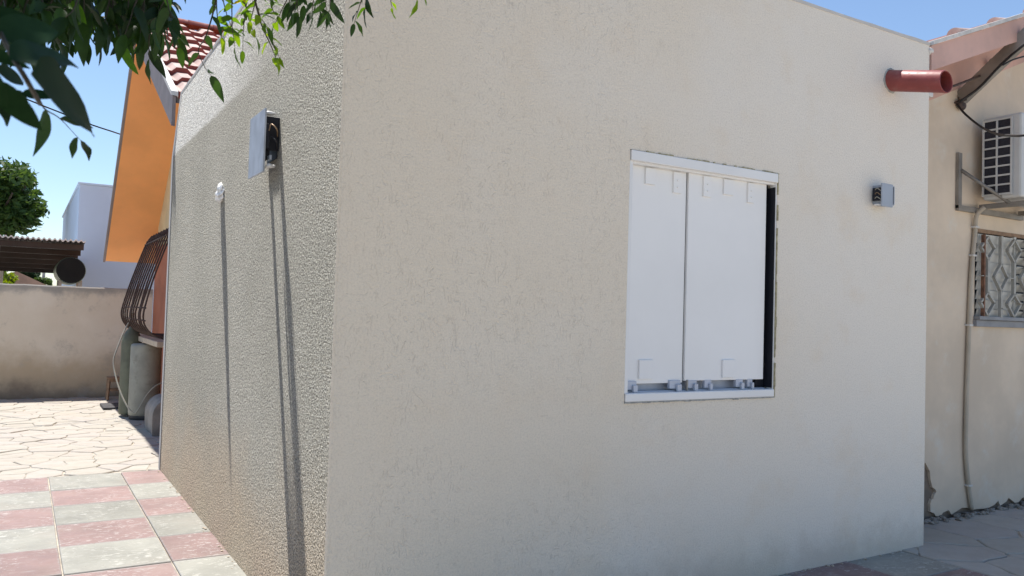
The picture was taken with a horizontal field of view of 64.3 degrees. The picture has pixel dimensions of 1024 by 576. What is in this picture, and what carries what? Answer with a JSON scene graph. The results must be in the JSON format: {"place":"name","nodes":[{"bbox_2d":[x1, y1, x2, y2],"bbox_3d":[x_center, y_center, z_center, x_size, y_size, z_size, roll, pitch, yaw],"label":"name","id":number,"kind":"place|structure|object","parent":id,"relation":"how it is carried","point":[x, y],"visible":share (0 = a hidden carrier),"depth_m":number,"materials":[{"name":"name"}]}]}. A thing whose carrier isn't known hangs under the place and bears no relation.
{"place":"outdoors","nodes":[
{"label":"outdoors","id":0,"kind":"place"},
{"bbox_2d":[0,396,159,480],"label":"patio","id":1,"kind":"structure","parent":0,"point":[51,437],"depth_m":9.51,"materials":[{"name":"stone"}]},
{"bbox_2d":[100,403,117,409],"bbox_3d":[-6.130,1.830,12.653,0.440,0.033,0.630,3,-2,-31],"label":"rubber tray","id":2,"kind":"object","parent":1,"relation":"on","point":[105,406],"visible":0.51,"depth_m":12.52,"materials":[{"name":"black rubber"}]},
{"bbox_2d":[105,376,119,399],"bbox_3d":[-6.618,1.681,13.676,0.355,0.376,0.280,3,-2,-31],"label":"wooden stool","id":3,"kind":"object","parent":1,"relation":"on","point":[110,379],"visible":0.61,"depth_m":13.53,"materials":[{"name":"brown wood"}]},
{"bbox_2d":[118,326,141,414],"bbox_3d":[-5.495,1.088,11.746,0.272,1.455,0.272,3,-2,-31],"label":"gas cylinder","id":4,"kind":"object","parent":1,"relation":"on","point":[130,336],"visible":0.43,"depth_m":11.62,"materials":[{"name":"green paint"}]},
{"bbox_2d":[128,343,161,419],"bbox_3d":[-5.167,1.301,11.473,0.410,1.070,0.410,3,-2,-31],"label":"gas cylinder","id":5,"kind":"object","parent":1,"relation":"on","point":[145,369],"visible":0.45,"depth_m":11.30,"materials":[{"name":"grey paint"}]},
{"bbox_2d":[144,394,160,435],"bbox_3d":[-4.403,1.595,10.382,0.432,0.454,0.810,3,-2,-31],"label":"concrete trough","id":6,"kind":"object","parent":1,"relation":"on","point":[152,415],"visible":0.34,"depth_m":10.12,"materials":[{"name":"grey concrete"}]},
{"bbox_2d":[60,182,154,332],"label":"neighbour house","id":7,"kind":"structure","parent":0,"point":[85,215],"depth_m":19.35,"materials":[{"name":"white paint"}]},
{"bbox_2d":[0,470,246,575],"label":"side paving","id":8,"kind":"structure","parent":0,"point":[141,523],"depth_m":5.75,"materials":[{"name":"tile"}]},
{"bbox_2d":[0,0,426,159],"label":"leafy tree","id":9,"kind":"object","parent":8,"relation":"on","point":[29,29],"visible":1,"depth_m":1.45,"materials":[{"name":"green plant"}]},
{"bbox_2d":[0,0,1023,285],"label":"sky","id":10,"kind":"structure","parent":0,"point":[101,88],"materials":[{"name":"blue"}]},
{"bbox_2d":[778,551,987,575],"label":"front paving","id":11,"kind":"structure","parent":0,"point":[900,563],"depth_m":5.40,"materials":[{"name":"tile"}]},
{"bbox_2d":[902,505,1023,575],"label":"flagstone apron","id":12,"kind":"object","parent":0,"point":[991,544],"visible":0.72,"depth_m":6.08,"materials":[{"name":"stone"}]},
{"bbox_2d":[924,501,1023,524],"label":"plaster rubble","id":13,"kind":"object","parent":12,"relation":"on","point":[936,520],"visible":0.97,"depth_m":6.98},
{"label":"ground","id":14,"kind":"structure","parent":0,"visible":0},
{"bbox_2d":[3,271,18,283],"bbox_3d":[-12.794,0.657,20.392,0.776,2.520,0.948,3,-2,-31],"label":"yellow green shrub","id":15,"kind":"object","parent":14,"relation":"on","point":[8,278],"visible":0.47,"depth_m":20.54,"materials":[{"name":"green plant"}]},
{"bbox_2d":[0,156,49,236],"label":"feathery tree","id":16,"kind":"object","parent":14,"relation":"on","point":[22,208],"visible":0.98,"depth_m":22.95,"materials":[{"name":"green plant"}]},
{"bbox_2d":[12,272,44,284],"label":"house","id":17,"kind":"structure","parent":14,"relation":"on","point":[23,279],"depth_m":34.52,"materials":[{"name":"stone"}]},
{"bbox_2d":[19,272,40,279],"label":"dark far tree","id":18,"kind":"object","parent":14,"relation":"on","point":[32,275],"visible":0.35,"depth_m":41.64,"materials":[{"name":"green plant"}]},
{"bbox_2d":[0,235,85,282],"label":"steel carport","id":19,"kind":"object","parent":14,"relation":"on","point":[32,254],"visible":0.87,"depth_m":16.96,"materials":[{"name":"brown metal"}]},
{"bbox_2d":[34,276,52,285],"bbox_3d":[-21.795,0.856,37.797,0.825,2.764,0.755,3,-2,-31],"label":"green far shrub","id":20,"kind":"object","parent":14,"relation":"on","point":[47,281],"visible":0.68,"depth_m":37.76,"materials":[{"name":"green plant"}]},
{"bbox_2d":[53,257,85,286],"bbox_3d":[-9.176,0.657,16.807,0.540,2.540,1.304,3,-2,-31],"label":"water tank","id":21,"kind":"object","parent":14,"relation":"on","point":[69,270],"visible":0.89,"depth_m":16.29,"materials":[{"name":"black plastic"}]},
{"bbox_2d":[0,283,152,399],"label":"yard wall","id":22,"kind":"structure","parent":14,"relation":"on","point":[59,341],"depth_m":13.70,"materials":[{"name":"beige paint"}]},
{"bbox_2d":[158,471,918,575],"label":"wall foot crumbs","id":23,"kind":"object","parent":14,"relation":"on","point":[832,565],"depth_m":5.58,"materials":[{"name":"stone"}]},
{"bbox_2d":[158,0,929,575],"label":"house extension","id":24,"kind":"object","parent":14,"relation":"on","point":[546,286],"visible":1,"depth_m":4.64,"materials":[{"name":"paint"}]},
{"bbox_2d":[215,183,224,202],"bbox_3d":[-2.129,-0.691,5.946,0.070,0.153,0.164,3,-2,-31],"label":"filler lump","id":25,"kind":"object","parent":24,"relation":"attached to","point":[219,194],"visible":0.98,"depth_m":5.91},
{"bbox_2d":[248,108,279,178],"bbox_3d":[-1.435,-0.828,4.737,0.099,0.360,0.359,3,-2,-31],"label":"electrical box","id":26,"kind":"object","parent":24,"relation":"attached to","point":[264,136],"visible":1,"depth_m":4.65,"materials":[{"name":"grey plastic"}]},
{"bbox_2d":[624,150,778,403],"bbox_3d":[1.123,-0.044,4.973,1.217,1.441,0.202,3,-2,-31],"label":"window","id":27,"kind":"structure","parent":24,"relation":"in","point":[701,303],"depth_m":4.92,"materials":[{"name":"white paint"}]},
{"bbox_2d":[872,183,894,207],"bbox_3d":[2.601,-0.643,5.713,0.160,0.162,0.098,3,-2,-31],"label":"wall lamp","id":28,"kind":"object","parent":24,"relation":"attached to","point":[883,194],"visible":1,"depth_m":5.67,"materials":[{"name":"grey plastic"}]},
{"bbox_2d":[883,68,952,93],"bbox_3d":[2.819,-1.449,5.685,0.180,0.270,0.430,3,-2,-31],"label":"drain spout","id":29,"kind":"object","parent":24,"relation":"attached to","point":[933,81],"visible":1,"depth_m":5.61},
{"bbox_2d":[952,75,980,87],"bbox_3d":[3.608,-1.671,6.602,1.664,0.576,0.022,3,-3,-42],"label":"support rod","id":30,"kind":"object","parent":24,"relation":"attached to","point":[965,81],"visible":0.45,"depth_m":6.72,"materials":[{"name":"metal"}]},
{"bbox_2d":[103,10,1023,519],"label":"tiled house","id":31,"kind":"structure","parent":14,"relation":"on","point":[139,204],"depth_m":7.26,"materials":[{"name":"paint"}]},
{"bbox_2d":[27,99,119,134],"bbox_3d":[-8.030,-3.435,10.221,0.111,1.742,6.544,0,-2,36],"label":"overhead cable","id":32,"kind":"object","parent":31,"relation":"attached to","point":[63,114],"visible":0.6,"depth_m":12.05,"materials":[{"name":"black rubber"}]},
{"bbox_2d":[121,228,168,339],"bbox_3d":[-4.946,-0.063,11.430,0.716,1.527,2.660,3,-2,-31],"label":"window cage","id":33,"kind":"object","parent":31,"relation":"on","point":[152,241],"depth_m":11.23,"materials":[{"name":"metal"}]},
{"bbox_2d":[113,321,161,413],"bbox_3d":[-5.266,1.093,11.355,0.730,1.259,0.365,1,-2,27],"label":"gas hose","id":34,"kind":"object","parent":33,"relation":"hanging from","point":[117,381],"visible":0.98,"depth_m":11.26,"materials":[{"name":"black rubber"}]},
{"bbox_2d":[963,206,985,509],"bbox_3d":[4.008,0.601,7.065,0.153,2.648,0.113,3,-2,-31],"label":"wall conduit","id":35,"kind":"object","parent":31,"relation":"attached to","point":[969,324],"depth_m":7.06,"materials":[{"name":"grey plastic"}]},
{"bbox_2d":[954,28,1023,109],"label":"steel channel","id":36,"kind":"object","parent":31,"relation":"attached to","point":[986,70],"visible":0.83,"depth_m":6.88,"materials":[{"name":"metal"}]},
{"bbox_2d":[956,104,1023,136],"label":"hanging cable","id":37,"kind":"object","parent":36,"relation":"hanging from","point":[984,128],"visible":1,"depth_m":6.55,"materials":[{"name":"black rubber"}]},
{"bbox_2d":[958,43,1023,102],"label":"twisted cable","id":38,"kind":"object","parent":36,"relation":"attached to","point":[992,73],"visible":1,"depth_m":6.76,"materials":[{"name":"black rubber"}]},
{"bbox_2d":[1002,56,1023,65],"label":"loose cable","id":39,"kind":"object","parent":38,"relation":"attached to","point":[1012,60],"visible":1,"depth_m":6.62,"materials":[{"name":"black rubber"}]},
{"bbox_2d":[955,112,1023,220],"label":"air conditioner","id":40,"kind":"object","parent":31,"relation":"attached to","point":[1002,183],"visible":0.96,"depth_m":6.99,"materials":[{"name":"metal"}]},
{"bbox_2d":[973,229,1023,327],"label":"grille window","id":41,"kind":"structure","parent":31,"relation":"in","point":[999,260],"depth_m":7.33,"materials":[{"name":"white metal"}]}
]}

